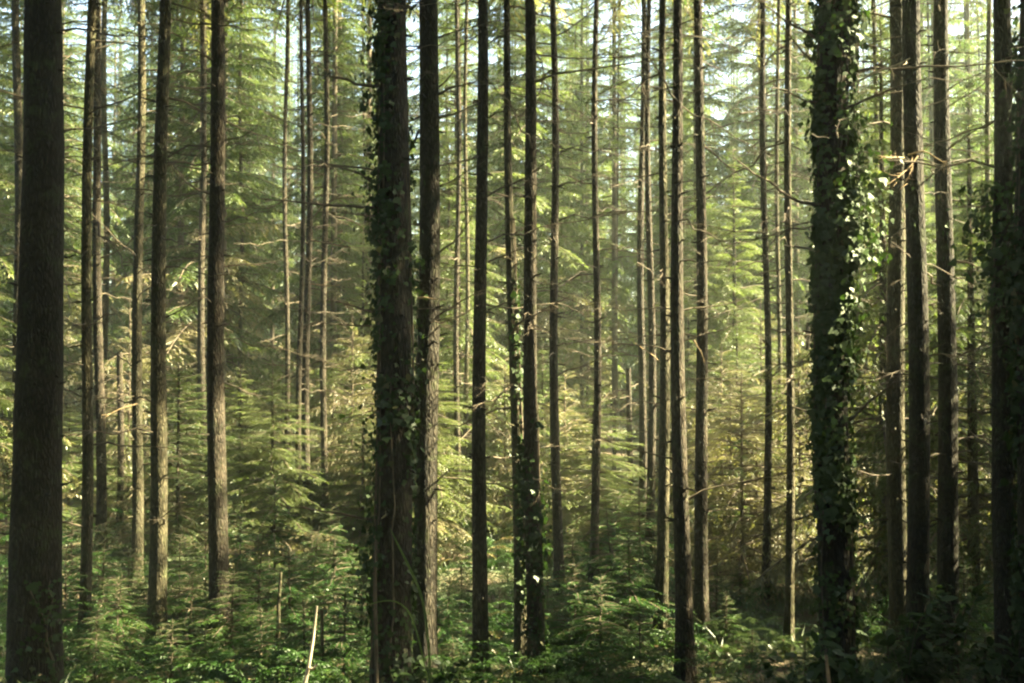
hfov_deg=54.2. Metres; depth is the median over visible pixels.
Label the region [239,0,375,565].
spruce tree
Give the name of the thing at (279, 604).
dead pole
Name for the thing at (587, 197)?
spruce tree
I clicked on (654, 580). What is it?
spruce sapling
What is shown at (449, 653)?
spruce sapling
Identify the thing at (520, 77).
spruce tree
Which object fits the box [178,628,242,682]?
spruce sapling
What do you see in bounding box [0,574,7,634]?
spruce sapling
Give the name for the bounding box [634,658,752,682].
fern
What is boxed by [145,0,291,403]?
spruce tree
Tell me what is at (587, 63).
spruce tree
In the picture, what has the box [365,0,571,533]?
spruce tree
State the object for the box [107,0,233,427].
spruce tree
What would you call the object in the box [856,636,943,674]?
fern
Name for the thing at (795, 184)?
spruce tree
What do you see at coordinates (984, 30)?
spruce tree
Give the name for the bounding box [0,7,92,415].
spruce tree
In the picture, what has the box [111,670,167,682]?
fallen log
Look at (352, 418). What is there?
dead spruce
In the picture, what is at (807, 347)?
spruce tree
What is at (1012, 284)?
ivy clad tree
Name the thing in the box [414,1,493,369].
spruce tree
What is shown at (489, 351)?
spruce tree
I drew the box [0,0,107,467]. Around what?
spruce tree
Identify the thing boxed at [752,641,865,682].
broadleaf seedling
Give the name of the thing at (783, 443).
dead spruce
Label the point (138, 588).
spruce sapling
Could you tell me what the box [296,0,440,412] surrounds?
spruce tree
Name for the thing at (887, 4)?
spruce tree
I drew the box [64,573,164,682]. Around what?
spruce sapling
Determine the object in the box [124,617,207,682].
spruce sapling
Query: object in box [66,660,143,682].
fern
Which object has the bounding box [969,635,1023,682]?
broadleaf seedling
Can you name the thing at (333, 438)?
spruce tree
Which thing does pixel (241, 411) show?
spruce tree
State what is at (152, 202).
spruce tree
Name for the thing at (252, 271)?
spruce tree
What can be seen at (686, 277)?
spruce tree
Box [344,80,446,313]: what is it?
spruce tree
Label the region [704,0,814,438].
spruce tree
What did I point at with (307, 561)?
spruce sapling
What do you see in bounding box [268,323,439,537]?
dead spruce
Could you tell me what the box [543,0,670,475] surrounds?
spruce tree
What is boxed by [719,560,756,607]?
spruce sapling
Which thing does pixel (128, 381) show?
dead spruce
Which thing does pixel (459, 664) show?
broadleaf seedling
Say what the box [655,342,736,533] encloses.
dead spruce
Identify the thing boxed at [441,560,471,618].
spruce sapling
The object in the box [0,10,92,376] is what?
spruce tree
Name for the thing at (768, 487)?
spruce tree
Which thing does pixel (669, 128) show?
spruce tree
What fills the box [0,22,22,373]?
spruce tree
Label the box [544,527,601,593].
spruce sapling
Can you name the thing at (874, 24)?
spruce tree
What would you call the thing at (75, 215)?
spruce tree
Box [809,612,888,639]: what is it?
fern
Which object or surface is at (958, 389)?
spruce tree
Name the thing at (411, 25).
sky
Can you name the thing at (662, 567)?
spruce tree
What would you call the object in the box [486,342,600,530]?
spruce tree
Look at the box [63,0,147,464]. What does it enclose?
spruce tree
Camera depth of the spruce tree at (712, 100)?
28.75 m
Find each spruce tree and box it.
[0,0,93,492]
[0,0,101,418]
[0,0,107,404]
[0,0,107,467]
[0,0,190,663]
[0,0,201,682]
[0,0,297,667]
[0,1,133,443]
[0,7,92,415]
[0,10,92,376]
[0,13,74,410]
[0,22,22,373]
[0,97,11,415]
[0,252,81,556]
[0,361,79,481]
[0,383,66,508]
[0,404,131,534]
[3,0,206,550]
[14,5,118,393]
[62,0,350,648]
[62,405,95,481]
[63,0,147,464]
[63,0,150,432]
[63,24,101,396]
[64,0,193,485]
[64,0,233,587]
[67,352,182,533]
[70,376,150,525]
[80,341,256,554]
[93,0,292,460]
[101,0,270,442]
[101,0,272,532]
[103,0,172,436]
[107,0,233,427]
[114,0,313,487]
[115,368,245,520]
[117,11,206,437]
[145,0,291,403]
[147,2,271,459]
[158,0,408,525]
[169,9,250,435]
[171,364,313,537]
[181,0,418,551]
[182,362,372,587]
[187,0,298,449]
[195,0,297,471]
[225,0,419,541]
[226,0,298,435]
[228,366,336,510]
[236,0,314,415]
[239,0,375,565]
[252,0,379,466]
[256,0,371,443]
[260,406,442,568]
[262,0,524,682]
[274,0,375,441]
[277,360,375,522]
[290,13,374,452]
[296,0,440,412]
[311,216,376,486]
[329,347,513,566]
[343,131,547,519]
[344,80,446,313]
[345,18,412,384]
[361,0,491,386]
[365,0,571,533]
[406,0,521,471]
[406,0,640,682]
[409,0,476,394]
[411,0,516,551]
[411,157,548,531]
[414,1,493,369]
[438,0,609,477]
[438,357,471,497]
[440,0,628,471]
[450,2,546,412]
[464,0,694,601]
[473,39,522,380]
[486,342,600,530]
[487,9,569,402]
[488,0,549,430]
[490,0,584,406]
[500,385,693,567]
[506,0,648,469]
[517,0,695,593]
[537,0,767,554]
[537,1,619,439]
[537,345,618,484]
[542,0,624,432]
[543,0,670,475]
[544,0,634,456]
[558,0,696,567]
[568,0,812,682]
[572,368,672,532]
[576,0,811,638]
[588,0,795,644]
[609,290,734,515]
[617,0,777,432]
[618,0,732,431]
[618,35,672,425]
[622,0,730,432]
[631,168,764,511]
[636,3,705,372]
[637,0,755,470]
[637,158,805,511]
[668,0,908,653]
[669,0,875,600]
[670,311,786,542]
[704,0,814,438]
[707,0,857,549]
[714,17,799,375]
[722,3,1017,622]
[723,0,784,383]
[729,61,802,341]
[735,323,878,535]
[742,2,816,468]
[747,0,993,667]
[759,0,871,410]
[763,0,934,455]
[765,0,991,682]
[775,15,864,385]
[786,0,1018,681]
[792,0,993,678]
[793,0,957,558]
[795,370,871,513]
[849,67,1017,630]
[850,0,930,340]
[850,313,961,506]
[850,356,965,526]
[853,165,988,519]
[865,0,1013,385]
[870,0,966,355]
[873,12,966,312]
[906,279,988,515]
[907,141,1015,524]
[920,0,1014,335]
[926,0,1019,576]
[949,0,993,295]
[951,2,1014,337]
[951,5,993,347]
[984,0,1019,212]
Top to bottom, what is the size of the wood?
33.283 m
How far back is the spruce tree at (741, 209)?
44.72 m
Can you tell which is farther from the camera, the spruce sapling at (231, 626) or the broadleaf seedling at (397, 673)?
the spruce sapling at (231, 626)
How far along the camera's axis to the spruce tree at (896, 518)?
12.51 m
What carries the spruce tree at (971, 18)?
on the ground at (754, 622)
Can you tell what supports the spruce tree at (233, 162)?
on the ground at (754, 622)
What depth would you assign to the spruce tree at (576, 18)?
49.31 m
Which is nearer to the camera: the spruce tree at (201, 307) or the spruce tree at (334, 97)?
the spruce tree at (201, 307)
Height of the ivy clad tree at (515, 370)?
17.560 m
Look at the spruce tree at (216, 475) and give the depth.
12.73 m
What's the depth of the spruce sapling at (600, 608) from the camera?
11.73 m
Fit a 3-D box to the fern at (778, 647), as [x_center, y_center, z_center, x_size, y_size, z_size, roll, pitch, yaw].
[3.236,3.782,12.572,1.112,0.303,1.131,1,-2,-34]
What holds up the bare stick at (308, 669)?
on the ground at (754, 622)
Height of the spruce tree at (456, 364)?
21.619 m
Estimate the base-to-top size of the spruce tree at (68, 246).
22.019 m
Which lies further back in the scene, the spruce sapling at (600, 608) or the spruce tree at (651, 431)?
the spruce tree at (651, 431)
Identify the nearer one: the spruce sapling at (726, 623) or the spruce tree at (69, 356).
the spruce sapling at (726, 623)
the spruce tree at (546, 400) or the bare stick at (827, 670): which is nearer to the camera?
the bare stick at (827, 670)
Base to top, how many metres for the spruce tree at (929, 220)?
9.365 m
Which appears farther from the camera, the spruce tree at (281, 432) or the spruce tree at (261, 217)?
the spruce tree at (261, 217)
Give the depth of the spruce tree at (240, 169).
28.11 m
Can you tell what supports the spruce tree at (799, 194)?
on the ground at (754, 622)
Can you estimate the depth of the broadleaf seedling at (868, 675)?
9.09 m
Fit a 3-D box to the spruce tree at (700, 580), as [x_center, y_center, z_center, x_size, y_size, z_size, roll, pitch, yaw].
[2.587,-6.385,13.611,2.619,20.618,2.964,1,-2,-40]
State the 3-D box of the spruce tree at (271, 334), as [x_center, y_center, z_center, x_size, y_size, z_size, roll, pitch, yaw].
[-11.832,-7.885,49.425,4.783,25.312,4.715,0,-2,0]
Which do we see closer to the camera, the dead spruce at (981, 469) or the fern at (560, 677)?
the fern at (560, 677)
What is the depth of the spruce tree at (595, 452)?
15.51 m
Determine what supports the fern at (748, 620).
on the ground at (754, 622)
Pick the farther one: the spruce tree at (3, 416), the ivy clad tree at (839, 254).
the spruce tree at (3, 416)
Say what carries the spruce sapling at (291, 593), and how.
on the ground at (754, 622)
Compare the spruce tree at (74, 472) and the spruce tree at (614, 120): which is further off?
the spruce tree at (614, 120)
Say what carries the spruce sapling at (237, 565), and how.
on the ground at (754, 622)
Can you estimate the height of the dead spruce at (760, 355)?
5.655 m
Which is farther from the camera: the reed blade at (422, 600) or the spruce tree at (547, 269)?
the spruce tree at (547, 269)
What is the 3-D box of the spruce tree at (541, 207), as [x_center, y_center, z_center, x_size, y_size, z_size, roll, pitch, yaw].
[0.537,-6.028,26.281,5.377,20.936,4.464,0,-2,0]
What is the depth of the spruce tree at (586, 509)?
18.29 m
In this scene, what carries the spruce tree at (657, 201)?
on the ground at (754, 622)
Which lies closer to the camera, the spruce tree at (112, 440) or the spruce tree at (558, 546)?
the spruce tree at (558, 546)
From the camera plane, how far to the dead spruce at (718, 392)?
19.93 m
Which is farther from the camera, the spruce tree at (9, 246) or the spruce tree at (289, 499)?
the spruce tree at (9, 246)
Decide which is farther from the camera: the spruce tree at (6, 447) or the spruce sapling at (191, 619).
the spruce tree at (6, 447)
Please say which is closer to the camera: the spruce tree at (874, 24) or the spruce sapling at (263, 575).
the spruce sapling at (263, 575)
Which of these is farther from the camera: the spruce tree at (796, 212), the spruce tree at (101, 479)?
the spruce tree at (796, 212)
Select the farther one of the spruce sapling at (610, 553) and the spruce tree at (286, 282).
the spruce tree at (286, 282)
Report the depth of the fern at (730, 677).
10.81 m
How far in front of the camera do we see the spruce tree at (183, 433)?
23.72 m
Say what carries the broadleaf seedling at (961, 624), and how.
on the ground at (754, 622)
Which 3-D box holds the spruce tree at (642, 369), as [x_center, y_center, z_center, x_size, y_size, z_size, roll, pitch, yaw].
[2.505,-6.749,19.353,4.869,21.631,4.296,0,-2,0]
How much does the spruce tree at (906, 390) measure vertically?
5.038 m
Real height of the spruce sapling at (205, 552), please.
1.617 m
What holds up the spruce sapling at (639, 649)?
on the ground at (754, 622)
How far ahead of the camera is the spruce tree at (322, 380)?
19.51 m
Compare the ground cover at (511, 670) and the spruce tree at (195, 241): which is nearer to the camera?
the ground cover at (511, 670)
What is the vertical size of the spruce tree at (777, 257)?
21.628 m
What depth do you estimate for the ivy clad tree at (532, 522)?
11.27 m
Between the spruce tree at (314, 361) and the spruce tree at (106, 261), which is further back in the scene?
the spruce tree at (314, 361)
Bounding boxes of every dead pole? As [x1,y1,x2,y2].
[275,572,281,659]
[320,610,323,664]
[373,540,378,682]
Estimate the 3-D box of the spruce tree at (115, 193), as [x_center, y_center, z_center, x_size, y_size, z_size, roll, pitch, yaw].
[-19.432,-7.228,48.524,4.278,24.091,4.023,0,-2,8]
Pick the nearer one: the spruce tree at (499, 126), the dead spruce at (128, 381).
the dead spruce at (128, 381)
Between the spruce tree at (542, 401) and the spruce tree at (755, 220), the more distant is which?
the spruce tree at (755, 220)
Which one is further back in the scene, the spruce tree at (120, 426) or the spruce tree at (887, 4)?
the spruce tree at (887, 4)
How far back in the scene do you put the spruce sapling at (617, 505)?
17.38 m
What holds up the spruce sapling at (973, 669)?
on the ground at (754, 622)
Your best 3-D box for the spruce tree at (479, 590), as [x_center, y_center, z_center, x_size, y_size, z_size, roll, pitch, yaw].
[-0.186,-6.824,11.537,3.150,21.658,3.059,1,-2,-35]
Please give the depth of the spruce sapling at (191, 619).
12.24 m
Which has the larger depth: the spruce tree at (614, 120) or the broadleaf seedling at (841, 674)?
the spruce tree at (614, 120)
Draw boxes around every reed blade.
[351,600,428,682]
[390,529,431,682]
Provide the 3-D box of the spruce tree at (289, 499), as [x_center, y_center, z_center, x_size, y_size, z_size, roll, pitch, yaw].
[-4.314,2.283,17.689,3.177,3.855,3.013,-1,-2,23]
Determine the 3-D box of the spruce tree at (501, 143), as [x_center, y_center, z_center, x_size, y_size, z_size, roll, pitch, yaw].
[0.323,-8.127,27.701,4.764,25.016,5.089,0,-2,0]
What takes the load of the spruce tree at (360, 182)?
on the ground at (754, 622)
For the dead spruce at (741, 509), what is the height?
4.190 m
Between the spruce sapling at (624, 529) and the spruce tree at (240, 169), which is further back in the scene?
the spruce tree at (240, 169)
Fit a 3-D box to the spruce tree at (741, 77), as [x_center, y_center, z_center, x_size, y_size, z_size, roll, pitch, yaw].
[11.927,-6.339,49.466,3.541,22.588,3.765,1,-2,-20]
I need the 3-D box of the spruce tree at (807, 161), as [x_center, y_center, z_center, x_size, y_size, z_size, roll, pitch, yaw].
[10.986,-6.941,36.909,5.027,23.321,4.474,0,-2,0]
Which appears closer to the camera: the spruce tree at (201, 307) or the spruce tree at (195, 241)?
the spruce tree at (201, 307)
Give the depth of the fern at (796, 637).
13.41 m
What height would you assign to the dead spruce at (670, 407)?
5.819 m
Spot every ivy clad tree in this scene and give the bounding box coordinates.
[246,0,472,682]
[438,0,610,682]
[450,0,701,682]
[684,0,1023,682]
[962,0,1023,682]
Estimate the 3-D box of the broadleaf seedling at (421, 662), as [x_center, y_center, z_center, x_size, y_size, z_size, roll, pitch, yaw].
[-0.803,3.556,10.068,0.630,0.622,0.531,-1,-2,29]
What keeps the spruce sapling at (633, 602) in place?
on the ground at (754, 622)
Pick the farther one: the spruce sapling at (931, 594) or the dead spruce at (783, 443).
the dead spruce at (783, 443)
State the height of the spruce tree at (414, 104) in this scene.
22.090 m
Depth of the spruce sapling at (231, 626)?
12.06 m
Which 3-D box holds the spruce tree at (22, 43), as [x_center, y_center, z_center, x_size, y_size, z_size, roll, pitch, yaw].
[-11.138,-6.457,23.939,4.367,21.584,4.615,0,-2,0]
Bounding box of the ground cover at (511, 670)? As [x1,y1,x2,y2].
[0,479,1021,682]
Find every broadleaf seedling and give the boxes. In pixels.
[384,667,433,682]
[411,646,481,682]
[413,660,463,682]
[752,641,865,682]
[786,630,887,682]
[844,660,880,682]
[869,601,956,682]
[916,571,992,682]
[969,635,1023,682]
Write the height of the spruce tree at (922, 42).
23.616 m
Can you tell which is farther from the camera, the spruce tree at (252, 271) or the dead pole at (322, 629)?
the spruce tree at (252, 271)
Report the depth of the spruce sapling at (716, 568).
13.70 m
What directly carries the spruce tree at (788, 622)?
on the ground at (754, 622)
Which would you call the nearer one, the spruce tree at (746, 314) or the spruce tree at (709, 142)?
the spruce tree at (746, 314)
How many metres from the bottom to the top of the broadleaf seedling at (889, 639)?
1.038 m
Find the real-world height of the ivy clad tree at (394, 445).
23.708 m
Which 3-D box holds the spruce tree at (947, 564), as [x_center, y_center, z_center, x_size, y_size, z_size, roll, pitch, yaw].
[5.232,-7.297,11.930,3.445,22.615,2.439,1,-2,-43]
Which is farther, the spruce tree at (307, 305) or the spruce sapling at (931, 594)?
the spruce tree at (307, 305)
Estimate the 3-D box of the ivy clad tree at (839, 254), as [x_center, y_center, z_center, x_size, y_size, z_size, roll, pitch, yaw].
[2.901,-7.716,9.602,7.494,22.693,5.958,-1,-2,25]
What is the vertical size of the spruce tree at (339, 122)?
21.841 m
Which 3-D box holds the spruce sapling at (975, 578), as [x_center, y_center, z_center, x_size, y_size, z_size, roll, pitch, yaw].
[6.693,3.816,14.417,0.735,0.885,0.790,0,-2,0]
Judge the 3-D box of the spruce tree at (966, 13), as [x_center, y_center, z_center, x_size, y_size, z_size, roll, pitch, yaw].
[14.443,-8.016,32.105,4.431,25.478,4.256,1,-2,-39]
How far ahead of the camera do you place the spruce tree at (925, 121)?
40.16 m
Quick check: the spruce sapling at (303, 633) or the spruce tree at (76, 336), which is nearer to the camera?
the spruce sapling at (303, 633)
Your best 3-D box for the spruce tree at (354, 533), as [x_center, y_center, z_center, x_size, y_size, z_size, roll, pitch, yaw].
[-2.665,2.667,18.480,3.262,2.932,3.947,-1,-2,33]
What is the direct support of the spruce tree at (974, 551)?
on the ground at (754, 622)
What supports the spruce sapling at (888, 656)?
on the ground at (754, 622)
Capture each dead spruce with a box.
[66,305,194,532]
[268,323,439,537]
[313,321,471,539]
[451,348,550,538]
[488,362,635,557]
[633,319,723,513]
[655,336,784,555]
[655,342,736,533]
[655,388,807,580]
[657,362,816,611]
[670,419,816,580]
[693,376,816,558]
[715,298,804,500]
[715,335,872,576]
[930,312,1016,554]
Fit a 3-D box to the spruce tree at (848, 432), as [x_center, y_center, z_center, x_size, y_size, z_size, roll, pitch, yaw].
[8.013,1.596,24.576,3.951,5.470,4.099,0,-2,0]
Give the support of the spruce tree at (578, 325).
on the ground at (754, 622)
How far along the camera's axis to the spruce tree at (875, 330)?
15.04 m
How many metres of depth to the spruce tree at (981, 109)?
35.24 m
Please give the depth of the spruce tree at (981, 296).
22.01 m
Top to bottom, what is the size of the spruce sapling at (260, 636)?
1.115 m
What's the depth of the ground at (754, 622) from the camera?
15.04 m
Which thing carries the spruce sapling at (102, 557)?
on the ground at (754, 622)
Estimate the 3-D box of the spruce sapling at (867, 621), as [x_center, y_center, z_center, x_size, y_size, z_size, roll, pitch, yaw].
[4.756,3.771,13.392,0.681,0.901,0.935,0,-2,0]
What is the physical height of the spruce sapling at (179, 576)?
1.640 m
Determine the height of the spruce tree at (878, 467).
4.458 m
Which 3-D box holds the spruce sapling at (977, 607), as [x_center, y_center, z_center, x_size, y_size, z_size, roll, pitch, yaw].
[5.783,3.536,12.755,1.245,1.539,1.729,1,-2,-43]
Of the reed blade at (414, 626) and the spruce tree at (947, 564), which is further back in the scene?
the spruce tree at (947, 564)
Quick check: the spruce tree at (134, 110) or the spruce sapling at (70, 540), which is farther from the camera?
the spruce tree at (134, 110)
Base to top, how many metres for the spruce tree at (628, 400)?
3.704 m
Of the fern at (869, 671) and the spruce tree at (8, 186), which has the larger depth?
the spruce tree at (8, 186)
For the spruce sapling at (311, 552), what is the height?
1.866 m
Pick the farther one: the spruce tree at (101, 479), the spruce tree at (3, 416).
the spruce tree at (3, 416)
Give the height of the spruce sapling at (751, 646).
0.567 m
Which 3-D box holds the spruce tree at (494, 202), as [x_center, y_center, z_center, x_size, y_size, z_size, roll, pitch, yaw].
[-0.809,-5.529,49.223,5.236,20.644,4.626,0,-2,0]
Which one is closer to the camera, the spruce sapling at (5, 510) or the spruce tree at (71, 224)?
the spruce sapling at (5, 510)
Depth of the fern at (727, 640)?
12.39 m
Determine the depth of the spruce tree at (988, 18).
17.11 m
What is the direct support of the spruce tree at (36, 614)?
on the ground at (754, 622)
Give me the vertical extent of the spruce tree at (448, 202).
10.261 m
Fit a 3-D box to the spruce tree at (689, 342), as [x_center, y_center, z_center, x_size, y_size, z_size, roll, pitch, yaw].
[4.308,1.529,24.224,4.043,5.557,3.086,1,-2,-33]
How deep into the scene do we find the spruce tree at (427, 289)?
10.69 m
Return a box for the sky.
[0,0,1019,357]
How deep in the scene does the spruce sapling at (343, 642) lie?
11.02 m
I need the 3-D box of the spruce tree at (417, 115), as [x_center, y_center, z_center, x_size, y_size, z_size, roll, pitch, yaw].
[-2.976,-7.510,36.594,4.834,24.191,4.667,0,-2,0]
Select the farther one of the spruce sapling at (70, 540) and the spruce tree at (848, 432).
the spruce tree at (848, 432)
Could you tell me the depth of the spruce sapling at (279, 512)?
14.38 m
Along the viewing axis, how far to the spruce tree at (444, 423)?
26.61 m
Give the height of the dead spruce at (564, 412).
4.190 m
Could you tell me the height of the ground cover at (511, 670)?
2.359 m
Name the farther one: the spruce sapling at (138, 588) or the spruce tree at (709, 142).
the spruce tree at (709, 142)
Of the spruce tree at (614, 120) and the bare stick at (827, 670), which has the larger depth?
the spruce tree at (614, 120)
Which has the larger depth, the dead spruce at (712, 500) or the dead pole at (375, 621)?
the dead spruce at (712, 500)
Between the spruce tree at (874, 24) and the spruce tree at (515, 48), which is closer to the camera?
the spruce tree at (874, 24)
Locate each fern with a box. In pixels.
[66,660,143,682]
[287,662,368,682]
[545,661,613,682]
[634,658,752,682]
[672,613,766,657]
[697,641,783,667]
[700,656,808,682]
[710,597,783,636]
[725,624,814,653]
[748,628,861,659]
[756,618,817,644]
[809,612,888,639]
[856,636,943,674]
[896,663,971,682]
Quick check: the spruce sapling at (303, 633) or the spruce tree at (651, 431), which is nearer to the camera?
the spruce sapling at (303, 633)
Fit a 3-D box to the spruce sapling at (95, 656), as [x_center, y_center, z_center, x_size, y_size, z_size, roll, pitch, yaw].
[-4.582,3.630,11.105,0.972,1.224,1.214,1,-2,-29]
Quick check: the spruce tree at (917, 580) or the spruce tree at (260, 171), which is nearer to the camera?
the spruce tree at (917, 580)
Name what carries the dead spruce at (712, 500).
on the ground at (754, 622)
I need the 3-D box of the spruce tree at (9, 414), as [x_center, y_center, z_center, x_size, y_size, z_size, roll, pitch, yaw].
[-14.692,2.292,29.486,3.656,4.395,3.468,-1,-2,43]
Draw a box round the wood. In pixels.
[0,0,1015,425]
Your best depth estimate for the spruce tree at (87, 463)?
12.54 m
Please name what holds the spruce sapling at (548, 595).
on the ground at (754, 622)
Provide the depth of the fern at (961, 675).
10.81 m
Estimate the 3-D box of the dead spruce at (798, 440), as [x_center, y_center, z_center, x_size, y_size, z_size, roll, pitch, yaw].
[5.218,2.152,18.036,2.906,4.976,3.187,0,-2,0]
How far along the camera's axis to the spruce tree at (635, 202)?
39.00 m
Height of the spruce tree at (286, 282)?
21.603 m
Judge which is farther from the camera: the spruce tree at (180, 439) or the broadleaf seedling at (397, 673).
the spruce tree at (180, 439)
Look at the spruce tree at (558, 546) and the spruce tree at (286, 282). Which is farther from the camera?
the spruce tree at (286, 282)
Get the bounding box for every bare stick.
[303,606,317,682]
[825,655,830,682]
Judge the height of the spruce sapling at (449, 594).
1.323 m
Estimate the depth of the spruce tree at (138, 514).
16.81 m
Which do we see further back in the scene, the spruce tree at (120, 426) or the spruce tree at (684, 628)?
the spruce tree at (120, 426)
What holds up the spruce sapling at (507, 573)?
on the ground at (754, 622)
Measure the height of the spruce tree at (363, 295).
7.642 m
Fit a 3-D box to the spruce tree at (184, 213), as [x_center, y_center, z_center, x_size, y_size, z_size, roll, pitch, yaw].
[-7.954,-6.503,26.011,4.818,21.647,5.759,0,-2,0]
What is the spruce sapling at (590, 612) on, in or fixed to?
on the ground at (754, 622)
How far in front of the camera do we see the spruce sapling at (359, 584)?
13.36 m
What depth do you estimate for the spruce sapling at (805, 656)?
11.21 m
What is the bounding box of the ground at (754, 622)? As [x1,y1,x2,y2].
[0,374,993,682]
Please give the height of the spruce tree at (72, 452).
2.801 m
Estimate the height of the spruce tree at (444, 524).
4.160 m
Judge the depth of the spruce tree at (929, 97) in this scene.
29.39 m
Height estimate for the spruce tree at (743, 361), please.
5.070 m
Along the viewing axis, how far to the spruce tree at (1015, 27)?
32.03 m
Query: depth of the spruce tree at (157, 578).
12.30 m
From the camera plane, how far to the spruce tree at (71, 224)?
32.66 m
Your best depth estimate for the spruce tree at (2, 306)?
39.98 m
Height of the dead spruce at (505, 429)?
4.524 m
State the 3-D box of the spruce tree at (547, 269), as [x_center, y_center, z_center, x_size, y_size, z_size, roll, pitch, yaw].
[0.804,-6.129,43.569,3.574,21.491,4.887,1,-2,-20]
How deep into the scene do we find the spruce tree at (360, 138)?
45.34 m
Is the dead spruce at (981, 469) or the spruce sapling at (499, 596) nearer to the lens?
the spruce sapling at (499, 596)
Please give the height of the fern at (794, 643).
0.378 m
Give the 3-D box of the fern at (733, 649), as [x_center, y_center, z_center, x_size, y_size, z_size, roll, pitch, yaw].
[2.635,3.741,11.884,1.044,0.257,0.876,-1,-2,45]
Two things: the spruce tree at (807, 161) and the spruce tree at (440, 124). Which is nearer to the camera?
the spruce tree at (807, 161)
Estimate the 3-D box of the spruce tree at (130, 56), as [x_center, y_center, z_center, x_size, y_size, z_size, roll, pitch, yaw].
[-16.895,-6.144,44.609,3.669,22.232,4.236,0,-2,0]
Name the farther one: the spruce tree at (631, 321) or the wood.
the wood
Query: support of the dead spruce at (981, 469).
on the ground at (754, 622)
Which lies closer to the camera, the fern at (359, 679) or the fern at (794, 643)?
the fern at (359, 679)
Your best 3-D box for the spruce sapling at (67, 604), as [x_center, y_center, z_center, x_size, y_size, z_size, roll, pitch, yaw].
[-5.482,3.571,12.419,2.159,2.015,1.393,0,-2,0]
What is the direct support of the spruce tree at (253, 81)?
on the ground at (754, 622)
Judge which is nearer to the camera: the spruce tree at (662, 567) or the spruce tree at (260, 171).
the spruce tree at (662, 567)
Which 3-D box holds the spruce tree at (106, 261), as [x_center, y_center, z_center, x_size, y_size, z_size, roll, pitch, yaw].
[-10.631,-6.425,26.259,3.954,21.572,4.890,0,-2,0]
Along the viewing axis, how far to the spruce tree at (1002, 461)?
10.51 m
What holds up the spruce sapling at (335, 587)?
on the ground at (754, 622)
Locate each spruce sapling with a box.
[0,457,97,610]
[0,548,132,665]
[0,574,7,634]
[62,507,120,628]
[62,522,141,658]
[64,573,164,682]
[64,612,144,682]
[72,547,177,628]
[120,533,208,632]
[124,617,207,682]
[144,568,239,682]
[167,525,255,606]
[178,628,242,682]
[181,571,275,679]
[193,505,277,615]
[213,607,302,682]
[229,472,330,632]
[229,532,300,647]
[240,548,331,675]
[263,598,350,682]
[271,525,353,630]
[286,538,370,660]
[288,582,370,682]
[290,504,361,598]
[338,548,370,635]
[437,576,471,664]
[438,640,485,682]
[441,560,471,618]
[488,586,513,639]
[496,562,513,584]
[542,558,630,668]
[543,573,571,633]
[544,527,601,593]
[545,531,717,661]
[548,573,649,682]
[549,503,655,628]
[574,489,649,579]
[581,485,693,593]
[592,609,674,682]
[626,546,674,618]
[703,591,750,656]
[708,562,750,636]
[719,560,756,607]
[738,628,769,666]
[791,642,817,682]
[855,589,888,648]
[863,627,903,682]
[930,572,936,640]
[932,561,993,664]
[947,631,994,682]
[961,576,993,620]
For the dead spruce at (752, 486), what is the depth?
17.66 m

